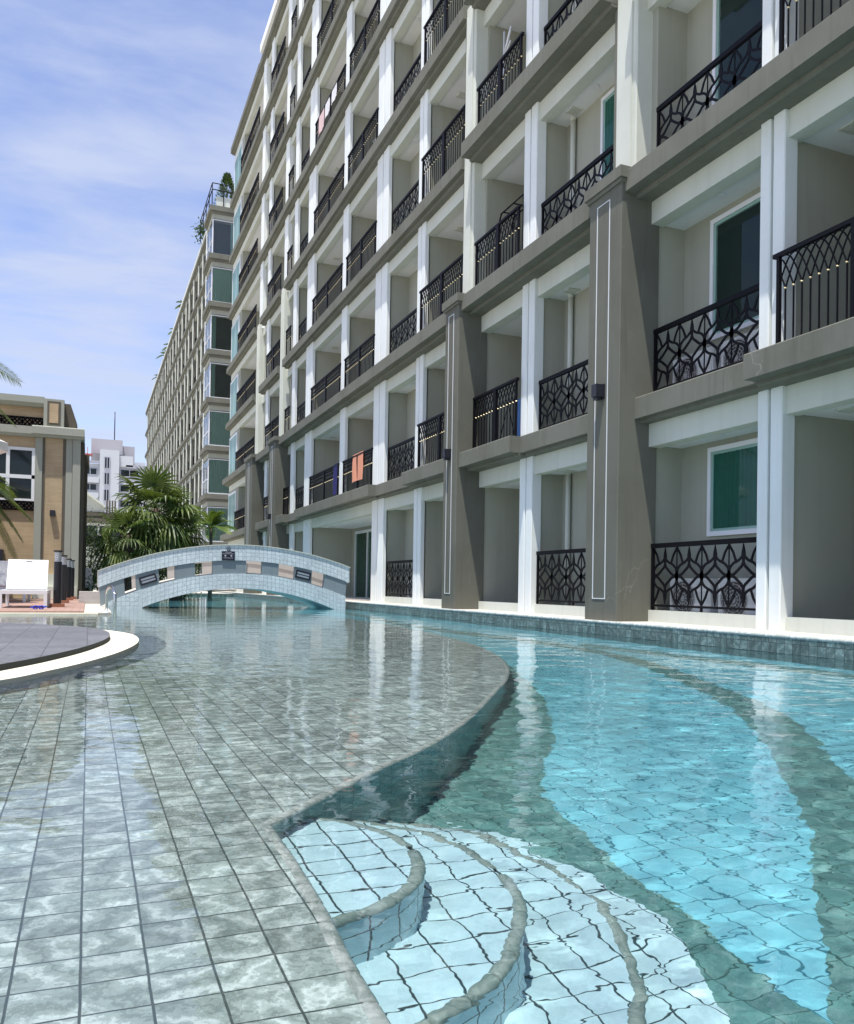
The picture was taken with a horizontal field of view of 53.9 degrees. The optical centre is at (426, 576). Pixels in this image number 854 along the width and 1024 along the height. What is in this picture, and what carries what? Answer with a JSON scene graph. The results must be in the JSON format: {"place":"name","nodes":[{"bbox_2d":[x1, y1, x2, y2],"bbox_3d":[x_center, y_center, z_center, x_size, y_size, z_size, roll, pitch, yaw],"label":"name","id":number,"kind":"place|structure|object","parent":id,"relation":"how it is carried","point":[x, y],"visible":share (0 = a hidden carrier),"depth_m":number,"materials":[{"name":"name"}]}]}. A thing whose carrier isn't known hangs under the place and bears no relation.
{"place":"outdoors","nodes":[
{"label":"outdoors","id":0,"kind":"place"},
{"bbox_2d":[0,598,84,612],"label":"deck","id":1,"kind":"structure","parent":0,"point":[17,605],"depth_m":16.96,"materials":[{"name":"tile"}]},
{"bbox_2d":[0,440,7,453],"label":"parasol","id":2,"kind":"object","parent":1,"relation":"on","point":[3,447],"visible":1,"depth_m":19.64,"materials":[{"name":"white fabric"}]},
{"bbox_2d":[0,363,21,428],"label":"coconut palm","id":3,"kind":"object","parent":1,"relation":"on","point":[8,376],"visible":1,"depth_m":22.45,"materials":[{"name":"green plant"}]},
{"bbox_2d":[0,561,29,601],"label":"sun lounger","id":4,"kind":"object","parent":1,"relation":"on","point":[3,571],"visible":0.14,"depth_m":21.97,"materials":[{"name":"white plastic"}]},
{"bbox_2d":[0,476,31,558],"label":"coconut palm","id":5,"kind":"object","parent":1,"relation":"on","point":[5,491],"visible":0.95,"depth_m":23.96,"materials":[{"name":"green plant"}]},
{"bbox_2d":[0,559,50,607],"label":"sun lounger","id":6,"kind":"object","parent":1,"relation":"on","point":[27,576],"visible":0.99,"depth_m":17.36,"materials":[{"name":"white plastic"}]},
{"bbox_2d":[30,605,46,608],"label":"flip-flops","id":7,"kind":"object","parent":1,"relation":"on","point":[38,606],"visible":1,"depth_m":15.72,"materials":[{"name":"blue plastic"}]},
{"bbox_2d":[0,613,97,614],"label":"gutter","id":8,"kind":"object","parent":1,"relation":"attached to","point":[48,614],"visible":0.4,"depth_m":14.62,"materials":[{"name":"white concrete"}]},
{"bbox_2d":[49,550,64,606],"bbox_3d":[-7.606,0.042,17.312,0.280,1.165,0.280,1,-1,-22],"label":"bollard light","id":9,"kind":"object","parent":1,"relation":"on","point":[57,585],"visible":0.99,"depth_m":17.25,"materials":[{"name":"black metal"}]},
{"bbox_2d":[61,555,68,602],"bbox_3d":[-8.858,0.060,20.473,0.280,1.165,0.280,1,-1,-22],"label":"bollard light","id":10,"kind":"object","parent":1,"relation":"on","point":[64,579],"visible":0.72,"depth_m":20.42,"materials":[{"name":"black metal"}]},
{"bbox_2d":[66,558,72,599],"bbox_3d":[-10.053,0.077,23.549,0.280,1.165,0.280,1,-1,-22],"label":"bollard light","id":11,"kind":"object","parent":1,"relation":"on","point":[68,592],"visible":0.76,"depth_m":23.49,"materials":[{"name":"black metal"}]},
{"bbox_2d":[71,560,75,598],"bbox_3d":[-10.633,0.087,25.149,0.280,1.165,0.280,1,-1,-22],"label":"bollard light","id":12,"kind":"object","parent":1,"relation":"on","point":[72,577],"visible":0.55,"depth_m":25.09,"materials":[{"name":"black metal"}]},
{"bbox_2d":[84,604,111,614],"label":"path","id":13,"kind":"structure","parent":0,"point":[95,608],"depth_m":16.89,"materials":[{"name":"white concrete"}]},
{"bbox_2d":[78,591,98,603],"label":"wall","id":14,"kind":"structure","parent":13,"relation":"on","point":[88,597],"depth_m":21.39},
{"bbox_2d":[0,0,274,465],"label":"sky","id":15,"kind":"structure","parent":0,"point":[119,119],"materials":[{"name":"blue"}]},
{"bbox_2d":[87,553,198,580],"bbox_3d":[-10.393,-0.134,30.878,3.911,2.294,2.922,1,-1,-22],"label":"shrub","id":16,"kind":"object","parent":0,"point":[162,577],"visible":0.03,"depth_m":30.92,"materials":[{"name":"green plant"}]},
{"bbox_2d":[93,590,230,593],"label":"terrace","id":17,"kind":"structure","parent":0,"point":[203,592],"depth_m":42.16,"materials":[{"name":"stone"}]},
{"bbox_2d":[86,497,121,590],"bbox_3d":[-15.526,-1.290,37.946,5.072,4.603,3.423,1,-1,0],"label":"shrub","id":18,"kind":"object","parent":17,"relation":"on","point":[102,523],"visible":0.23,"depth_m":38.12,"materials":[{"name":"green plant"}]},
{"bbox_2d":[160,563,202,597],"bbox_3d":[-9.526,-0.038,32.070,3.260,2.156,2.427,1,-1,-22],"label":"shrub","id":19,"kind":"object","parent":17,"relation":"on","point":[183,596],"visible":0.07,"depth_m":31.97,"materials":[{"name":"green plant"}]},
{"bbox_2d":[0,596,853,1023],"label":"pool water","id":20,"kind":"structure","parent":0,"point":[228,810],"depth_m":2.10,"materials":[{"name":"teal liquid"}]},
{"bbox_2d":[0,636,109,670],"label":"island paving edge","id":21,"kind":"object","parent":20,"relation":"on","point":[17,664],"visible":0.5,"depth_m":5.96,"materials":[{"name":"grey stone"}]},
{"bbox_2d":[0,623,109,663],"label":"island paving","id":22,"kind":"structure","parent":21,"relation":"on","point":[20,641],"depth_m":7.57,"materials":[{"name":"grey tile"}]},
{"bbox_2d":[86,503,162,590],"bbox_3d":[-9.942,-0.737,27.937,2.666,3.623,2.497,1,-1,-22],"label":"fan palm","id":23,"kind":"object","parent":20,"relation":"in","point":[113,557],"visible":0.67,"depth_m":27.56,"materials":[{"name":"green plant"}]},
{"bbox_2d":[102,464,208,579],"bbox_3d":[-9.454,-1.401,29.259,3.615,4.995,3.548,1,-1,-22],"label":"fan palm","id":24,"kind":"object","parent":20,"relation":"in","point":[168,532],"visible":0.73,"depth_m":28.52,"materials":[{"name":"green plant"}]},
{"bbox_2d":[147,498,209,599],"bbox_3d":[-9.009,-0.899,29.993,2.522,4.025,2.601,1,-1,-22],"label":"fan palm","id":25,"kind":"object","parent":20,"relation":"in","point":[192,519],"visible":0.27,"depth_m":29.74,"materials":[{"name":"green plant"}]},
{"bbox_2d":[187,510,237,597],"bbox_3d":[-8.639,-0.724,33.253,2.211,3.766,2.350,1,-1,-7],"label":"feather palm","id":26,"kind":"object","parent":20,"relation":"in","point":[214,518],"visible":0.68,"depth_m":33.13,"materials":[{"name":"green plant"}]},
{"bbox_2d":[503,25,511,87],"bbox_3d":[1.508,-9.316,15.701,0.084,2.050,0.536,1,-1,-8],"label":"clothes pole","id":27,"kind":"object","parent":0,"point":[506,46],"visible":0.58,"depth_m":15.76,"materials":[{"name":"white metal"}]},
{"label":"ground","id":28,"kind":"structure","parent":0,"visible":0},
{"bbox_2d":[86,492,140,589],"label":"house","id":29,"kind":"structure","parent":28,"relation":"on","point":[96,505],"depth_m":55.67,"materials":[{"name":"beige paint"}]},
{"bbox_2d":[86,523,120,545],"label":"window","id":30,"kind":"structure","parent":29,"relation":"in","point":[100,528],"depth_m":55.81,"materials":[{"name":"white glass"}]},
{"bbox_2d":[85,412,145,512],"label":"apartment building","id":31,"kind":"structure","parent":28,"relation":"on","point":[114,458],"depth_m":140.86,"materials":[{"name":"white paint"}]},
{"bbox_2d":[87,483,96,490],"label":"window","id":32,"kind":"structure","parent":31,"relation":"in","point":[90,486],"depth_m":139.89,"materials":[{"name":"grey glass"}]},
{"bbox_2d":[88,467,96,474],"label":"window","id":33,"kind":"structure","parent":31,"relation":"in","point":[91,471],"depth_m":139.96,"materials":[{"name":"grey glass"}]},
{"bbox_2d":[103,489,108,500],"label":"window","id":34,"kind":"structure","parent":31,"relation":"in","point":[106,491],"depth_m":140.13,"materials":[{"name":"grey glass"}]},
{"bbox_2d":[104,457,109,468],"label":"window","id":35,"kind":"structure","parent":31,"relation":"in","point":[106,459],"depth_m":140.23,"materials":[{"name":"grey glass"}]},
{"bbox_2d":[104,472,109,484],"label":"window","id":36,"kind":"structure","parent":31,"relation":"in","point":[106,474],"depth_m":140.17,"materials":[{"name":"grey glass"}]},
{"bbox_2d":[119,500,137,507],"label":"window","id":37,"kind":"structure","parent":31,"relation":"in","point":[120,506],"depth_m":141.89,"materials":[{"name":"grey glass"}]},
{"bbox_2d":[120,469,138,477],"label":"window","id":38,"kind":"structure","parent":31,"relation":"in","point":[124,472],"depth_m":142.17,"materials":[{"name":"grey glass"}]},
{"bbox_2d":[120,484,138,492],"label":"window","id":39,"kind":"structure","parent":31,"relation":"in","point":[122,488],"depth_m":142.03,"materials":[{"name":"black glass"}]},
{"bbox_2d":[144,182,233,591],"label":"apartment building","id":40,"kind":"structure","parent":28,"relation":"on","point":[187,434],"depth_m":58.22,"materials":[{"name":"beige paint"}]},
{"bbox_2d":[191,217,204,243],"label":"roof shrub","id":41,"kind":"object","parent":40,"relation":"on","point":[197,229],"visible":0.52,"depth_m":58.81,"materials":[{"name":"green plant"}]},
{"bbox_2d":[201,507,227,541],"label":"corner window","id":42,"kind":"structure","parent":40,"relation":"in","point":[215,538],"depth_m":52.69,"materials":[{"name":"white"}]},
{"bbox_2d":[202,458,229,494],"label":"corner window","id":43,"kind":"structure","parent":40,"relation":"in","point":[214,470],"depth_m":52.68,"materials":[{"name":"white"}]},
{"bbox_2d":[203,410,230,446],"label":"corner window","id":44,"kind":"structure","parent":40,"relation":"in","point":[214,432],"depth_m":52.72,"materials":[{"name":"white"}]},
{"bbox_2d":[204,362,231,399],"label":"corner window","id":45,"kind":"structure","parent":40,"relation":"in","point":[216,380],"depth_m":53.12,"materials":[{"name":"white"}]},
{"bbox_2d":[205,314,231,351],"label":"corner window","id":46,"kind":"structure","parent":40,"relation":"in","point":[217,330],"depth_m":53.18,"materials":[{"name":"black"}]},
{"bbox_2d":[206,267,232,303],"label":"corner window","id":47,"kind":"structure","parent":40,"relation":"in","point":[219,282],"depth_m":52.85,"materials":[{"name":"green"}]},
{"bbox_2d":[207,219,232,256],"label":"corner window","id":48,"kind":"structure","parent":40,"relation":"in","point":[220,236],"depth_m":53.18,"materials":[{"name":"white"}]},
{"bbox_2d":[213,172,233,203],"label":"potted conifer","id":49,"kind":"object","parent":40,"relation":"on","point":[226,179],"visible":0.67,"depth_m":53.59,"materials":[{"name":"green plant"}]},
{"label":"pool shelf","id":50,"kind":"structure","parent":0,"visible":0},
{"bbox_2d":[0,630,138,684],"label":"island gutter","id":51,"kind":"object","parent":50,"relation":"on","point":[117,644],"visible":0.43,"depth_m":6.02,"materials":[{"name":"white concrete"}]},
{"bbox_2d":[103,585,116,617],"bbox_3d":[-5.428,0.443,14.455,0.119,0.586,1.290,1,-1,-28],"label":"pool handrail","id":52,"kind":"object","parent":50,"relation":"on","point":[114,600],"visible":0.95,"depth_m":14.05,"materials":[{"name":"silver metal"}]},
{"bbox_2d":[97,544,349,608],"bbox_3d":[-5.082,0.176,21.011,5.910,1.886,2.222,1,-1,-22],"label":"footbridge","id":53,"kind":"object","parent":50,"relation":"on","point":[311,580],"visible":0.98,"depth_m":20.06,"materials":[{"name":"blue tile"}]},
{"label":"pool floor","id":54,"kind":"structure","parent":0,"visible":0},
{"bbox_2d":[187,593,232,595],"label":"pool wall","id":55,"kind":"structure","parent":54,"relation":"on","point":[200,594],"depth_m":39.00,"materials":[{"name":"tile"}]},
{"bbox_2d":[220,592,853,660],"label":"pool wall","id":56,"kind":"structure","parent":54,"relation":"on","point":[831,650],"depth_m":10.16,"materials":[{"name":"grey tile"}]},
{"bbox_2d":[215,591,853,643],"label":"pool wall edge","id":57,"kind":"object","parent":56,"relation":"on","point":[846,641],"visible":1,"depth_m":10.18,"materials":[{"name":"tile"}]},
{"bbox_2d":[223,591,853,639],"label":"poolside ledge","id":58,"kind":"object","parent":56,"relation":"on","point":[757,631],"visible":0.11,"depth_m":10.16,"materials":[{"name":"stone"}]},
{"bbox_2d":[220,0,853,635],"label":"apartment building","id":59,"kind":"structure","parent":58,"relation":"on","point":[678,174],"depth_m":14.10,"materials":[{"name":"beige paint"}]},
{"bbox_2d":[228,490,236,531],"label":"window","id":60,"kind":"structure","parent":59,"relation":"in","point":[232,497],"depth_m":44.01,"materials":[{"name":"teal"}]},
{"bbox_2d":[229,432,237,474],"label":"window","id":61,"kind":"structure","parent":59,"relation":"in","point":[233,441],"depth_m":44.27,"materials":[{"name":"teal"}]},
{"bbox_2d":[230,373,238,418],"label":"window","id":62,"kind":"structure","parent":59,"relation":"in","point":[234,385],"depth_m":44.31,"materials":[{"name":"teal glass"}]},
{"bbox_2d":[231,315,239,360],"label":"window","id":63,"kind":"structure","parent":59,"relation":"in","point":[235,329],"depth_m":44.34,"materials":[{"name":"teal"}]},
{"bbox_2d":[232,257,240,304],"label":"window","id":64,"kind":"structure","parent":59,"relation":"in","point":[235,279],"depth_m":44.39,"materials":[{"name":"teal"}]},
{"bbox_2d":[233,198,241,247],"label":"window","id":65,"kind":"structure","parent":59,"relation":"in","point":[236,224],"depth_m":44.21,"materials":[{"name":"teal glass"}]},
{"bbox_2d":[234,140,243,190],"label":"window","id":66,"kind":"structure","parent":59,"relation":"in","point":[237,171],"depth_m":44.24,"materials":[{"name":"teal"}]},
{"bbox_2d":[319,109,325,133],"bbox_3d":[-3.460,-15.019,27.741,0.084,0.702,0.752,1,-1,-22],"label":"shirt","id":67,"kind":"object","parent":59,"relation":"hanging from","point":[322,118],"visible":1,"depth_m":27.73,"materials":[{"name":"pink fabric"}]},
{"bbox_2d":[325,97,329,117],"bbox_3d":[-3.178,-15.098,27.046,0.084,0.552,0.652,1,-1,-22],"label":"shirt","id":68,"kind":"object","parent":59,"relation":"hanging from","point":[327,106],"visible":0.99,"depth_m":27.05,"materials":[{"name":"white fabric"}]},
{"bbox_2d":[331,83,338,105],"bbox_3d":[-2.879,-15.127,26.305,0.084,0.502,0.652,1,-1,-22],"label":"shirt","id":69,"kind":"object","parent":59,"relation":"hanging from","point":[334,91],"visible":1,"depth_m":26.28,"materials":[{"name":"white fabric"}]},
{"bbox_2d":[333,463,337,494],"bbox_3d":[-2.747,-2.929,25.348,0.084,0.952,0.502,1,-1,-22],"label":"towel","id":70,"kind":"object","parent":59,"relation":"hanging from","point":[334,480],"visible":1,"depth_m":25.34,"materials":[{"name":"blue fabric"}]},
{"bbox_2d":[352,450,364,482],"bbox_3d":[-1.896,-3.026,23.238,0.084,0.782,1.052,1,-1,-22],"label":"towel","id":71,"kind":"object","parent":59,"relation":"hanging from","point":[357,475],"visible":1,"depth_m":23.17,"materials":[{"name":"orange fabric"}]},
{"bbox_2d":[354,529,371,597],"bbox_3d":[-1.919,-0.427,27.205,0.080,2.200,2.700,1,-1,-22],"label":"glass door","id":72,"kind":"structure","parent":59,"relation":"in","point":[362,554],"depth_m":27.73,"materials":[{"name":"teal glass"}]},
{"bbox_2d":[408,580,412,597],"bbox_3d":[-0.205,0.344,19.967,0.297,0.540,0.780,1,-1,-22],"label":"air conditioner","id":73,"kind":"object","parent":59,"relation":"on","point":[411,588],"visible":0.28,"depth_m":20.04,"materials":[{"name":"white"}]},
{"bbox_2d":[501,402,520,434],"bbox_3d":[1.655,-2.748,15.181,0.460,0.913,0.880,1,-1,-22],"label":"drying rack","id":74,"kind":"object","parent":59,"relation":"on","point":[505,416],"visible":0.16,"depth_m":15.55,"materials":[{"name":"black metal"}]},
{"bbox_2d":[517,398,520,435],"bbox_3d":[1.694,-2.825,15.088,0.084,0.752,0.352,1,-1,-22],"label":"towel","id":75,"kind":"object","parent":74,"relation":"hanging from","point":[519,418],"visible":0.29,"depth_m":15.11,"materials":[{"name":"blue fabric"}]},
{"bbox_2d":[499,193,523,257],"bbox_3d":[1.670,-6.068,15.502,0.308,1.556,0.982,1,-1,-22],"label":"drying rack","id":76,"kind":"object","parent":59,"relation":"on","point":[516,200],"visible":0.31,"depth_m":15.31,"materials":[{"name":"black metal"}]},
{"bbox_2d":[600,87,613,179],"bbox_3d":[3.004,-6.850,12.938,0.070,1.580,1.090,1,-1,-22],"label":"window","id":77,"kind":"structure","parent":59,"relation":"in","point":[607,101],"depth_m":13.30,"materials":[{"name":"teal glass"}]},
{"bbox_2d":[670,578,717,612],"bbox_3d":[3.474,0.294,10.830,0.297,0.540,0.780,1,-1,-22],"label":"air conditioner","id":78,"kind":"object","parent":59,"relation":"on","point":[695,602],"visible":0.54,"depth_m":10.67,"materials":[{"name":"white metal"}]},
{"bbox_2d":[673,346,720,382],"bbox_3d":[3.520,-2.595,10.865,0.297,0.540,0.780,1,-1,-22],"label":"air conditioner","id":79,"kind":"object","parent":59,"relation":"on","point":[698,371],"visible":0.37,"depth_m":10.71,"materials":[{"name":"white metal"}]},
{"bbox_2d":[706,438,757,536],"bbox_3d":[3.918,-1.099,10.370,0.070,1.150,1.280,1,-1,-22],"label":"window","id":80,"kind":"structure","parent":59,"relation":"in","point":[732,467],"depth_m":10.57,"materials":[{"name":"teal glass"}]},
{"bbox_2d":[709,192,760,341],"bbox_3d":[3.963,-3.864,10.403,0.070,1.580,1.280,1,-1,-22],"label":"window","id":81,"kind":"structure","parent":59,"relation":"in","point":[734,234],"depth_m":10.61,"materials":[{"name":"teal glass"}]},
{"bbox_2d":[718,578,755,614],"bbox_3d":[3.818,0.290,9.977,0.297,0.540,0.780,1,-1,-22],"label":"air conditioner","id":82,"kind":"object","parent":59,"relation":"on","point":[737,603],"visible":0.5,"depth_m":9.96,"materials":[{"name":"white metal"}]},
{"bbox_2d":[712,0,762,104],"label":"window","id":83,"kind":"structure","parent":59,"relation":"in","point":[732,19],"depth_m":10.73,"materials":[{"name":"teal glass"}]},
{"bbox_2d":[721,328,758,366],"bbox_3d":[3.864,-2.600,10.011,0.297,0.540,0.780,1,-1,-22],"label":"air conditioner","id":84,"kind":"object","parent":59,"relation":"on","point":[739,355],"visible":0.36,"depth_m":10.02,"materials":[{"name":"white metal"}]},
{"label":"terrace","id":85,"kind":"structure","parent":0,"visible":0},
{"bbox_2d":[0,393,89,598],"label":"clubhouse","id":86,"kind":"structure","parent":85,"relation":"on","point":[44,463],"depth_m":25.55,"materials":[{"name":"beige concrete"}]},
{"bbox_2d":[0,549,3,597],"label":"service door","id":87,"kind":"structure","parent":86,"relation":"in","point":[1,550],"depth_m":24.82,"materials":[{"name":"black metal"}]},
{"bbox_2d":[0,446,34,501],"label":"window","id":88,"kind":"structure","parent":86,"relation":"in","point":[17,465],"depth_m":25.35,"materials":[{"name":"white"}]},
{"bbox_2d":[85,568,95,590],"bbox_3d":[-13.050,0.189,31.889,0.920,1.044,1.950,1,-1,-33],"label":"sun lounger","id":89,"kind":"object","parent":85,"relation":"on","point":[89,577],"visible":0.17,"depth_m":32.30,"materials":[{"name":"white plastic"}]},
{"bbox_2d":[85,521,116,590],"bbox_3d":[-13.618,-0.793,33.854,2.823,3.571,2.783,1,-1,25],"label":"shrub","id":90,"kind":"object","parent":85,"relation":"on","point":[94,573],"visible":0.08,"depth_m":33.72,"materials":[{"name":"green plant"}]},
{"bbox_2d":[85,531,121,590],"bbox_3d":[-11.469,-0.489,30.994,2.899,2.965,2.509,1,-1,16],"label":"shrub","id":91,"kind":"object","parent":85,"relation":"on","point":[87,582],"visible":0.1,"depth_m":30.58,"materials":[{"name":"green plant"}]}
]}

